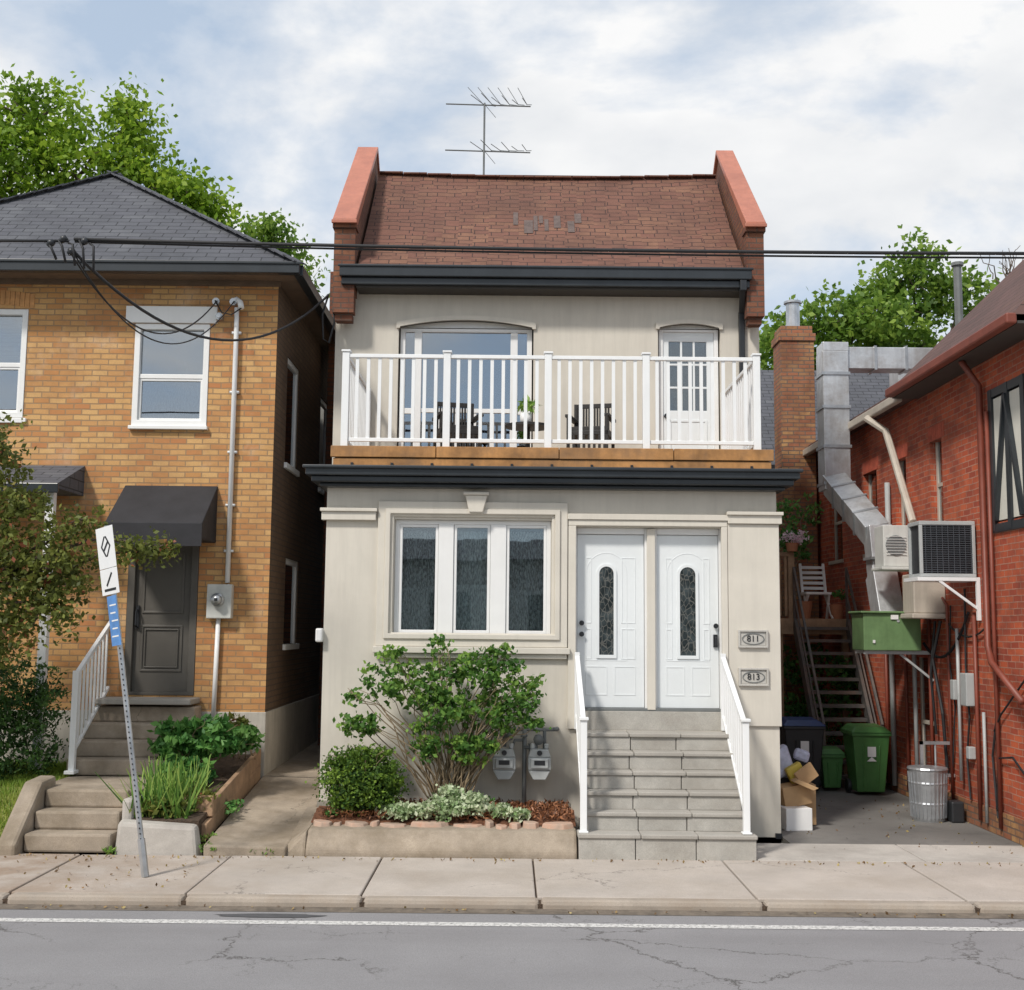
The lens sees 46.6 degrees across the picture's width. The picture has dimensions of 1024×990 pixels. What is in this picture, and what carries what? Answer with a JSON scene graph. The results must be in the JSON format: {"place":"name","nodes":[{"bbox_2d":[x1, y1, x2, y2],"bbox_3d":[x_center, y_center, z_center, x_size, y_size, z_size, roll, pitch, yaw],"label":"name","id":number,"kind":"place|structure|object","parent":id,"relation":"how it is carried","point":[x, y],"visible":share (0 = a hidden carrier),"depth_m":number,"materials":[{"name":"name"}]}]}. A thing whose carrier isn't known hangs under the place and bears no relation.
{"place":"outdoors","nodes":[
{"label":"outdoors","id":0,"kind":"place"},
{"bbox_2d":[0,759,76,836],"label":"lawn","id":1,"kind":"structure","parent":0,"point":[10,789],"depth_m":13.66,"materials":[{"name":"plant"}]},
{"bbox_2d":[0,645,86,780],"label":"cedar shrub","id":2,"kind":"object","parent":1,"relation":"on","point":[10,724],"visible":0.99,"depth_m":14.02,"materials":[{"name":"green plant"}]},
{"bbox_2d":[0,408,181,684],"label":"crabapple tree","id":3,"kind":"object","parent":1,"relation":"on","point":[48,581],"visible":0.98,"depth_m":13.04,"materials":[{"name":"green plant"}]},
{"bbox_2d":[36,777,577,858],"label":"ground","id":4,"kind":"structure","parent":0,"point":[113,853],"depth_m":12.71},
{"bbox_2d":[0,697,201,855],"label":"entrance steps","id":5,"kind":"structure","parent":4,"relation":"on","point":[76,814],"depth_m":12.87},
{"bbox_2d":[64,621,109,773],"bbox_3d":[-5.184,2.448,14.638,0.120,1.800,1.250,1,-6,0],"label":"porch handrail","id":6,"kind":"object","parent":5,"relation":"on","point":[75,738],"visible":0.95,"depth_m":14.45,"materials":[{"name":"white metal"}]},
{"bbox_2d":[0,63,249,232],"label":"maple tree","id":7,"kind":"object","parent":4,"relation":"on","point":[34,133],"visible":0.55,"depth_m":35.86,"materials":[{"name":"green plant"}]},
{"bbox_2d":[0,694,318,778],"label":"foundation","id":8,"kind":"object","parent":4,"relation":"on","point":[290,730],"visible":0.14,"depth_m":15.96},
{"bbox_2d":[0,284,278,711],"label":"brick walls","id":9,"kind":"structure","parent":8,"relation":"on","point":[77,410],"depth_m":15.66,"materials":[{"name":"brick"}]},
{"bbox_2d":[0,465,84,495],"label":"porch roof","id":10,"kind":"structure","parent":9,"relation":"attached to","point":[69,480],"depth_m":15.26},
{"bbox_2d":[124,545,199,694],"bbox_3d":[-4.545,1.557,15.463,0.910,2.063,0.110,1,-6,0],"label":"entrance door","id":11,"kind":"structure","parent":9,"relation":"in","point":[160,650],"depth_m":15.44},
{"bbox_2d":[106,485,217,542],"bbox_3d":[-4.472,0.210,15.206,1.220,0.746,0.718,1,-6,0],"label":"awning","id":12,"kind":"object","parent":9,"relation":"attached to","point":[135,504],"visible":0.64,"depth_m":15.20,"materials":[{"name":"black fabric"}]},
{"bbox_2d":[105,524,201,545],"bbox_3d":[-4.475,0.496,14.804,1.220,0.270,0.013,1,-6,0],"label":"awning valance","id":13,"kind":"object","parent":12,"relation":"attached to","point":[187,534],"visible":0.57,"depth_m":14.80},
{"bbox_2d":[211,296,243,718],"bbox_3d":[-3.675,0.145,15.506,0.298,5.598,0.174,-3,-7,31],"label":"electric conduit","id":14,"kind":"object","parent":9,"relation":"attached to","point":[234,392],"visible":0.97,"depth_m":15.53,"materials":[{"name":"white metal"}]},
{"bbox_2d":[265,286,327,711],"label":"side brick walls","id":15,"kind":"structure","parent":8,"relation":"on","point":[297,524],"depth_m":17.51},
{"bbox_2d":[0,306,326,649],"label":"window frames","id":16,"kind":"structure","parent":15,"relation":"attached to","point":[181,317],"depth_m":15.80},
{"bbox_2d":[283,366,325,643],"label":"window panes","id":17,"kind":"object","parent":16,"relation":"in","point":[288,603],"visible":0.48,"depth_m":17.14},
{"bbox_2d":[0,272,334,354],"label":"soffit","id":18,"kind":"structure","parent":15,"relation":"attached to","point":[293,289],"depth_m":15.83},
{"bbox_2d":[0,279,280,286],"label":"frieze board","id":19,"kind":"object","parent":18,"relation":"attached to","point":[145,282],"visible":1,"depth_m":15.88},
{"bbox_2d":[0,258,335,340],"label":"gutters","id":20,"kind":"object","parent":18,"relation":"on","point":[297,270],"visible":0.73,"depth_m":15.37,"materials":[{"name":"metal"}]},
{"bbox_2d":[0,175,291,260],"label":"hip roof","id":21,"kind":"structure","parent":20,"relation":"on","point":[112,206],"depth_m":16.50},
{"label":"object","id":22,"kind":"object","parent":15,"relation":"attached to","visible":0},
{"bbox_2d":[0,316,203,418],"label":"interior backing","id":23,"kind":"object","parent":22,"relation":"attached to","point":[159,358],"depth_m":16.24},
{"bbox_2d":[115,749,260,855],"bbox_3d":[-3.664,3.517,13.722,0.940,0.899,2.856,1,-6,0],"label":"garden bed","id":24,"kind":"object","parent":4,"relation":"on","point":[240,778],"visible":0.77,"depth_m":12.60,"materials":[{"name":"concrete"}]},
{"bbox_2d":[95,752,223,818],"bbox_3d":[-3.808,3.168,12.988,1.218,0.625,1.276,1,-6,0],"label":"iris plant","id":25,"kind":"object","parent":24,"relation":"on","point":[176,788],"visible":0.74,"depth_m":12.79,"materials":[{"name":"green plant"}]},
{"bbox_2d":[147,712,265,783],"bbox_3d":[-3.589,2.999,14.042,1.400,0.869,0.967,3,-7,-18],"label":"perennial plant","id":26,"kind":"object","parent":24,"relation":"on","point":[194,738],"visible":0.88,"depth_m":13.95,"materials":[{"name":"green plant"}]},
{"bbox_2d":[203,741,319,856],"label":"concrete walkway","id":27,"kind":"structure","parent":4,"relation":"on","point":[270,812],"depth_m":13.54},
{"bbox_2d":[230,208,333,299],"bbox_3d":[-6.943,-1.096,34.386,3.341,14.629,2.772,2,-7,-13],"label":"poplar tree","id":28,"kind":"object","parent":4,"relation":"on","point":[268,229],"visible":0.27,"depth_m":34.70,"materials":[{"name":"green plant"}]},
{"bbox_2d":[318,272,335,744],"bbox_3d":[-2.764,0.405,19.322,0.520,8.150,0.500,1,-6,0],"label":"side chimney","id":29,"kind":"object","parent":4,"relation":"on","point":[330,399],"visible":0.11,"depth_m":19.21,"materials":[{"name":"brick"}]},
{"bbox_2d":[286,796,576,860],"bbox_3d":[-0.886,3.643,12.969,3.123,0.535,1.410,1,-6,0],"label":"planter bed","id":30,"kind":"object","parent":4,"relation":"on","point":[547,830],"visible":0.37,"depth_m":12.37,"materials":[{"name":"concrete"}]},
{"bbox_2d":[305,742,414,816],"bbox_3d":[-1.651,3.108,12.951,1.163,0.826,0.985,1,-6,0],"label":"boxwood shrub","id":31,"kind":"object","parent":30,"relation":"on","point":[360,779],"visible":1,"depth_m":12.81,"materials":[{"name":"green plant"}]},
{"bbox_2d":[374,783,495,821],"bbox_3d":[-0.826,3.314,12.741,1.304,0.412,0.508,1,-6,0],"label":"variegated groundcover","id":32,"kind":"object","parent":30,"relation":"on","point":[461,802],"visible":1,"depth_m":12.67,"materials":[{"name":"green plant"}]},
{"bbox_2d":[332,633,551,800],"bbox_3d":[-0.770,2.532,13.286,2.421,1.971,0.763,1,-6,0],"label":"rose bush","id":33,"kind":"object","parent":30,"relation":"on","point":[466,748],"visible":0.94,"depth_m":13.25,"materials":[{"name":"green plant"}]},
{"bbox_2d":[493,727,558,806],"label":"gas meters","id":34,"kind":"object","parent":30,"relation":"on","point":[504,763],"visible":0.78,"depth_m":13.45,"materials":[{"name":"grey paint"}]},
{"bbox_2d":[0,892,1023,913],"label":"kerb","id":35,"kind":"structure","parent":4,"relation":"on","point":[285,900],"depth_m":10.33,"materials":[{"name":"concrete"}]},
{"bbox_2d":[319,488,780,842],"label":"front extension walls","id":36,"kind":"structure","parent":4,"relation":"on","point":[349,632],"depth_m":13.87,"materials":[{"name":"beige paint"}]},
{"bbox_2d":[373,501,569,658],"bbox_3d":[-0.465,0.990,13.931,2.290,1.830,0.110,1,-6,0],"label":"window surround","id":37,"kind":"object","parent":36,"relation":"attached to","point":[553,645],"visible":0.94,"depth_m":13.91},
{"bbox_2d":[453,531,490,632],"bbox_3d":[-0.480,1.064,14.189,0.540,1.260,0.053,1,-6,0],"label":"lace curtain","id":38,"kind":"object","parent":36,"relation":"attached to","point":[479,551],"visible":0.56,"depth_m":14.22,"materials":[{"name":"white fabric"}]},
{"bbox_2d":[393,520,550,633],"bbox_3d":[-0.465,0.993,14.072,1.846,1.381,0.090,1,-6,0],"label":"window frame","id":39,"kind":"object","parent":36,"relation":"in","point":[446,584],"visible":0.9,"depth_m":14.04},
{"bbox_2d":[401,527,690,632],"bbox_3d":[0.456,2.021,14.390,5.150,3.900,0.050,1,-6,0],"label":"interior backing","id":40,"kind":"object","parent":36,"relation":"in","point":[520,566],"depth_m":14.49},
{"bbox_2d":[320,508,783,726],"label":"pilaster bands","id":41,"kind":"object","parent":36,"relation":"attached to","point":[753,572],"visible":0.97,"depth_m":13.92,"materials":[{"name":"paint"}]},
{"bbox_2d":[302,464,802,493],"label":"cornice","id":42,"kind":"structure","parent":36,"relation":"on","point":[324,477],"depth_m":13.82,"materials":[{"name":"metal"}]},
{"bbox_2d":[335,453,765,461],"bbox_3d":[0.473,-0.270,15.185,5.140,0.230,2.260,1,-6,0],"label":"deck structure","id":43,"kind":"object","parent":42,"relation":"on","point":[538,459],"visible":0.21,"depth_m":14.06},
{"bbox_2d":[330,445,773,461],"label":"deck fascia","id":44,"kind":"structure","parent":43,"relation":"attached to","point":[650,454],"depth_m":13.98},
{"bbox_3d":[0.474,-0.399,15.175,5.180,0.025,2.270,1,-6,0],"label":"deck","id":45,"kind":"object","parent":43,"relation":"on","visible":0},
{"bbox_2d":[340,349,760,449],"bbox_3d":[0.465,-1.003,15.260,5.020,1.185,2.255,1,-6,0],"label":"balcony railing","id":46,"kind":"object","parent":45,"relation":"on","point":[645,358],"visible":0.78,"depth_m":14.17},
{"bbox_2d":[348,358,752,448],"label":"balcony balusters","id":47,"kind":"object","parent":46,"relation":"attached to","point":[737,417],"visible":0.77,"depth_m":14.20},
{"bbox_2d":[565,403,615,447],"bbox_3d":[1.028,-0.809,15.488,0.580,0.860,0.540,-1,-7,14],"label":"wicker armchair","id":48,"kind":"object","parent":45,"relation":"on","point":[586,430],"visible":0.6,"depth_m":15.35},
{"bbox_2d":[333,458,770,468],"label":"deck beam","id":49,"kind":"structure","parent":42,"relation":"on","point":[548,463],"depth_m":13.99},
{"bbox_2d":[571,711,720,730],"bbox_3d":[1.590,2.634,13.896,1.820,0.214,0.197,1,-6,0],"label":"threshold riser","id":50,"kind":"object","parent":36,"relation":"on","point":[655,720],"visible":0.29,"depth_m":13.80,"materials":[{"name":"grey stone"}]},
{"bbox_2d":[568,514,728,728],"bbox_3d":[1.591,1.474,13.897,1.890,2.500,0.075,1,-6,0],"label":"door surround","id":51,"kind":"object","parent":36,"relation":"attached to","point":[654,520],"visible":0.93,"depth_m":13.98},
{"bbox_2d":[576,528,721,708],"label":"door frames","id":52,"kind":"structure","parent":36,"relation":"attached to","point":[643,531],"depth_m":14.10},
{"bbox_2d":[577,534,643,707],"bbox_3d":[1.166,1.485,14.079,0.790,2.030,0.050,1,-6,0],"label":"front door","id":53,"kind":"structure","parent":52,"relation":"attached to","point":[627,546],"depth_m":14.05,"materials":[{"name":"white paint"}]},
{"bbox_2d":[585,552,635,695],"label":"front door panels","id":54,"kind":"object","parent":53,"relation":"attached to","point":[615,612],"visible":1,"depth_m":14.04,"materials":[{"name":"white paint"}]},
{"bbox_2d":[599,567,613,654],"bbox_3d":[1.117,1.367,14.063,0.170,1.040,0.010,1,-6,0],"label":"front door leaded glass","id":55,"kind":"object","parent":54,"relation":"attached to","point":[606,610],"visible":1,"depth_m":14.06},
{"bbox_2d":[647,529,655,709],"bbox_3d":[1.639,1.454,13.991,0.095,2.120,0.048,1,-6,0],"label":"door mullion","id":56,"kind":"structure","parent":52,"relation":"attached to","point":[651,671],"depth_m":13.96},
{"bbox_2d":[657,535,718,707],"bbox_3d":[2.078,1.494,14.079,0.725,2.030,0.050,1,-6,0],"label":"front door","id":57,"kind":"structure","parent":52,"relation":"attached to","point":[673,546],"depth_m":14.05,"materials":[{"name":"white paint"}]},
{"bbox_2d":[665,553,710,695],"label":"front door panels","id":58,"kind":"object","parent":57,"relation":"attached to","point":[697,611],"visible":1,"depth_m":14.04,"materials":[{"name":"white paint"}]},
{"bbox_2d":[680,567,695,655],"bbox_3d":[2.079,1.376,14.063,0.185,1.040,0.010,1,-6,0],"label":"front door leaded glass","id":59,"kind":"object","parent":58,"relation":"attached to","point":[687,615],"visible":1,"depth_m":14.05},
{"bbox_2d":[759,273,924,370],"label":"elm tree","id":60,"kind":"object","parent":4,"relation":"on","point":[858,324],"visible":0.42,"depth_m":40.17,"materials":[{"name":"green plant"}]},
{"bbox_2d":[822,224,1002,347],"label":"ash tree","id":61,"kind":"object","parent":4,"relation":"on","point":[937,287],"visible":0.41,"depth_m":41.46,"materials":[{"name":"green plant"}]},
{"bbox_2d":[816,340,1023,819],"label":"brick walls","id":62,"kind":"structure","parent":4,"relation":"on","point":[951,404],"depth_m":15.49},
{"bbox_2d":[815,342,945,618],"bbox_3d":[5.697,-0.279,18.495,2.067,4.714,5.198,-2,-7,22],"label":"exhaust duct","id":63,"kind":"object","parent":62,"relation":"attached to","point":[857,510],"visible":0.65,"depth_m":19.18,"materials":[{"name":"metal"}]},
{"bbox_2d":[871,525,908,571],"bbox_3d":[5.413,0.750,16.626,0.640,0.620,0.500,1,-6,0],"label":"air conditioner","id":64,"kind":"object","parent":62,"relation":"attached to","point":[891,548],"visible":0.69,"depth_m":16.43,"materials":[{"name":"white paint"}]},
{"bbox_2d":[836,441,943,764],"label":"window panes","id":65,"kind":"object","parent":62,"relation":"in","point":[839,537],"visible":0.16,"depth_m":16.78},
{"bbox_2d":[848,611,933,680],"bbox_3d":[5.225,2.076,16.351,1.010,0.942,0.630,1,-6,0],"label":"green fan unit","id":66,"kind":"object","parent":62,"relation":"attached to","point":[883,632],"visible":0.8,"depth_m":16.11,"materials":[{"name":"metal"}]},
{"bbox_2d":[884,482,988,822],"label":"grey pipes","id":67,"kind":"object","parent":62,"relation":"attached to","point":[892,679],"visible":0.75,"depth_m":16.65,"materials":[{"name":"metal"}]},
{"bbox_2d":[904,521,981,619],"bbox_3d":[5.356,0.950,14.832,0.769,1.220,0.520,1,-6,0],"label":"air conditioner","id":68,"kind":"object","parent":62,"relation":"attached to","point":[941,552],"visible":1,"depth_m":14.66,"materials":[{"name":"grey paint"}]},
{"bbox_2d":[884,360,1023,828],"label":"wall pipes","id":69,"kind":"object","parent":62,"relation":"attached to","point":[991,654],"depth_m":14.35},
{"bbox_2d":[892,320,1023,398],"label":"soffit","id":70,"kind":"structure","parent":62,"relation":"attached to","point":[1010,336],"depth_m":14.45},
{"bbox_2d":[885,313,1016,397],"bbox_3d":[5.336,-1.665,14.758,0.120,0.120,4.150,1,-6,0],"label":"front gutter","id":71,"kind":"object","parent":70,"relation":"attached to","point":[1003,322],"visible":1,"depth_m":14.21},
{"bbox_2d":[902,259,1023,378],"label":"hip roof","id":72,"kind":"structure","parent":62,"relation":"on","point":[1004,295],"depth_m":15.05,"materials":[{"name":"brown"}]},
{"bbox_2d":[922,589,1023,817],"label":"loose cables","id":73,"kind":"object","parent":62,"relation":"attached to","point":[932,651],"visible":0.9,"depth_m":15.37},
{"bbox_2d":[987,373,1023,532],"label":"half timbering","id":74,"kind":"object","parent":62,"relation":"attached to","point":[1006,431],"visible":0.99,"depth_m":13.75,"materials":[{"name":"wood"}]},
{"bbox_2d":[993,387,1023,520],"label":"plaster panel","id":75,"kind":"object","parent":62,"relation":"attached to","point":[1014,399],"visible":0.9,"depth_m":13.68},
{"bbox_2d":[842,758,1023,845],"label":"base course","id":76,"kind":"object","parent":4,"relation":"on","point":[1013,829],"depth_m":14.23,"materials":[{"name":"brick"}]},
{"bbox_2d":[0,909,1023,989],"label":"road","id":77,"kind":"structure","parent":0,"point":[88,955],"depth_m":8.93,"materials":[{"name":"asphalt"}]},
{"bbox_2d":[0,904,1023,918],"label":"gutter grit","id":78,"kind":"object","parent":77,"relation":"on","point":[516,911],"visible":1,"depth_m":10.24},
{"bbox_2d":[0,913,1023,930],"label":"road markings","id":79,"kind":"object","parent":77,"relation":"on","point":[474,923],"visible":1,"depth_m":9.80,"materials":[{"name":"white paint"}]},
{"bbox_2d":[0,853,1023,903],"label":"sidewalk","id":80,"kind":"structure","parent":0,"point":[969,882],"depth_m":11.27,"materials":[{"name":"concrete"}]},
{"bbox_2d":[96,525,148,876],"bbox_3d":[-3.740,1.940,11.325,0.683,3.309,0.196,1,-6,0],"label":"street sign","id":81,"kind":"object","parent":80,"relation":"on","point":[107,556],"visible":1,"depth_m":11.38,"materials":[{"name":"metal"}]},
{"bbox_2d":[576,730,757,861],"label":"stone steps","id":82,"kind":"structure","parent":80,"relation":"on","point":[656,813],"depth_m":12.72,"materials":[{"name":"stone"}]},
{"bbox_2d":[574,652,588,832],"bbox_3d":[0.750,2.664,13.063,0.100,1.828,1.355,1,-6,0],"label":"stair handrail","id":83,"kind":"object","parent":82,"relation":"on","point":[580,721],"visible":1,"depth_m":12.43,"materials":[{"name":"white metal"}]},
{"bbox_2d":[720,654,751,834],"bbox_3d":[2.444,2.680,13.063,0.100,1.828,1.355,1,-6,0],"label":"stair handrail","id":84,"kind":"object","parent":82,"relation":"on","point":[735,721],"visible":1,"depth_m":12.84,"materials":[{"name":"white metal"}]},
{"bbox_2d":[0,0,1023,367],"label":"sky","id":85,"kind":"structure","parent":0,"point":[846,123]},
{"bbox_2d":[332,290,758,463],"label":"walls","id":86,"kind":"structure","parent":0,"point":[590,326],"depth_m":16.55,"materials":[{"name":"beige paint"}]},
{"bbox_2d":[332,157,377,323],"bbox_3d":[-2.299,-3.777,18.645,0.330,3.280,4.580,1,-6,0],"label":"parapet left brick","id":87,"kind":"object","parent":86,"relation":"on","point":[344,303],"visible":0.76,"depth_m":16.33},
{"bbox_2d":[333,147,379,224],"bbox_3d":[-2.290,-4.425,18.748,0.325,2.181,4.720,1,-6,0],"label":"parapet coping","id":88,"kind":"object","parent":87,"relation":"on","point":[352,198],"visible":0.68,"depth_m":17.40,"materials":[{"name":"ceramic"}]},
{"bbox_2d":[0,235,1023,343],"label":"overhead cables","id":89,"kind":"object","parent":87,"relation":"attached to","point":[71,251],"visible":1,"depth_m":11.33,"materials":[{"name":"rubber"}]},
{"bbox_2d":[398,322,531,446],"bbox_3d":[-0.646,-1.448,16.574,1.840,1.980,0.080,1,-6,0],"label":"window frame","id":90,"kind":"object","parent":86,"relation":"attached to","point":[501,328],"visible":0.5,"depth_m":16.60,"materials":[{"name":"white paint"}]},
{"bbox_2d":[421,333,510,408],"bbox_3d":[-0.643,-1.740,16.660,1.280,1.140,0.005,1,-6,0],"label":"window pane","id":91,"kind":"object","parent":90,"relation":"attached to","point":[470,344],"depth_m":16.66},
{"bbox_2d":[356,285,738,297],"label":"soffit","id":92,"kind":"structure","parent":86,"relation":"attached to","point":[547,291],"depth_m":16.39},
{"bbox_2d":[338,264,753,288],"bbox_3d":[0.459,-2.979,16.294,5.660,0.262,0.280,1,-6,0],"label":"eave gutter","id":93,"kind":"object","parent":92,"relation":"on","point":[543,276],"visible":0.98,"depth_m":16.18,"materials":[{"name":"metal"}]},
{"bbox_2d":[358,173,742,266],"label":"roof","id":94,"kind":"structure","parent":86,"relation":"on","point":[666,213],"depth_m":17.64,"materials":[{"name":"brown"}]},
{"bbox_2d":[398,322,718,448],"bbox_3d":[0.464,-1.493,17.149,5.700,2.900,0.050,1,-6,0],"label":"interior backing","id":95,"kind":"object","parent":86,"relation":"attached to","point":[674,349],"depth_m":17.13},
{"bbox_2d":[658,325,718,448],"bbox_3d":[2.458,-1.329,16.559,0.830,2.120,0.070,1,-6,0],"label":"balcony door frame","id":96,"kind":"object","parent":86,"relation":"attached to","point":[716,391],"visible":0.68,"depth_m":16.57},
{"bbox_2d":[663,333,713,450],"bbox_3d":[2.458,-1.288,16.554,0.706,1.978,0.050,1,-6,0],"label":"balcony door","id":97,"kind":"structure","parent":96,"relation":"in","point":[706,338],"depth_m":16.53,"materials":[{"name":"white paint"}]},
{"bbox_2d":[716,161,765,327],"bbox_3d":[3.346,-3.723,18.645,0.280,3.280,4.580,1,-6,0],"label":"parapet right brick","id":98,"kind":"object","parent":86,"relation":"on","point":[748,238],"visible":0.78,"depth_m":16.35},
{"bbox_2d":[713,150,765,227],"bbox_3d":[3.355,-4.371,18.748,0.275,2.181,4.720,1,-6,0],"label":"parapet coping","id":99,"kind":"object","parent":98,"relation":"on","point":[746,205],"visible":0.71,"depth_m":17.42,"materials":[{"name":"ceramic"}]},
{"bbox_2d":[760,370,888,463],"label":"roof","id":100,"kind":"structure","parent":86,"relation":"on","point":[866,391],"depth_m":26.35,"materials":[{"name":"grey stone"}]},
{"bbox_2d":[756,769,1021,845],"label":"driveway","id":101,"kind":"structure","parent":0,"point":[841,815],"depth_m":14.41,"materials":[{"name":"concrete"}]},
{"bbox_2d":[771,300,820,716],"bbox_3d":[5.355,0.580,22.381,0.700,8.640,0.660,1,-6,0],"label":"brick chimney","id":102,"kind":"object","parent":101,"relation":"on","point":[792,343],"visible":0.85,"depth_m":22.30,"materials":[{"name":"brick"}]},
{"bbox_2d":[780,744,818,830],"bbox_3d":[3.444,3.550,14.544,0.556,0.953,0.909,1,-6,0],"label":"recycling pile","id":103,"kind":"object","parent":101,"relation":"on","point":[798,799],"visible":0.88,"depth_m":14.32,"materials":[{"name":"brown cardboard"}]},
{"bbox_2d":[780,717,825,790],"bbox_3d":[4.263,3.846,17.606,0.624,1.079,0.704,1,-6,0],"label":"recycling bin","id":104,"kind":"object","parent":101,"relation":"on","point":[805,733],"visible":0.52,"depth_m":17.33,"materials":[{"name":"black plastic"}]},
{"bbox_2d":[779,552,851,773],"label":"wooden deck","id":105,"kind":"structure","parent":101,"relation":"on","point":[786,625],"depth_m":19.84,"materials":[{"name":"brown wood"}]},
{"bbox_2d":[776,492,823,616],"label":"deck plants","id":106,"kind":"object","parent":105,"relation":"on","point":[801,554],"visible":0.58,"depth_m":20.68,"materials":[{"name":"green plant"}]},
{"bbox_2d":[783,638,861,744],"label":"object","id":107,"kind":"object","parent":101,"relation":"on","point":[799,707],"visible":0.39,"depth_m":20.00,"materials":[{"name":"brown wood"}]},
{"bbox_2d":[792,567,886,788],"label":"metal staircase","id":108,"kind":"structure","parent":101,"relation":"on","point":[809,692],"depth_m":19.05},
{"bbox_2d":[841,723,891,792],"bbox_3d":[5.183,3.864,17.404,0.581,0.999,0.659,1,-6,0],"label":"green bin","id":109,"kind":"object","parent":101,"relation":"on","point":[866,745],"visible":1,"depth_m":17.14,"materials":[{"name":"plastic"}]},
{"bbox_2d":[907,765,947,822],"bbox_3d":[5.244,3.763,14.979,0.500,0.660,0.500,1,-6,0],"label":"metal trash can","id":110,"kind":"object","parent":101,"relation":"on","point":[928,788],"visible":1,"depth_m":14.80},
{"bbox_2d":[756,843,1023,862],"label":"driveway apron","id":111,"kind":"object","parent":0,"point":[865,852],"visible":0.43,"depth_m":12.69,"materials":[{"name":"concrete"}]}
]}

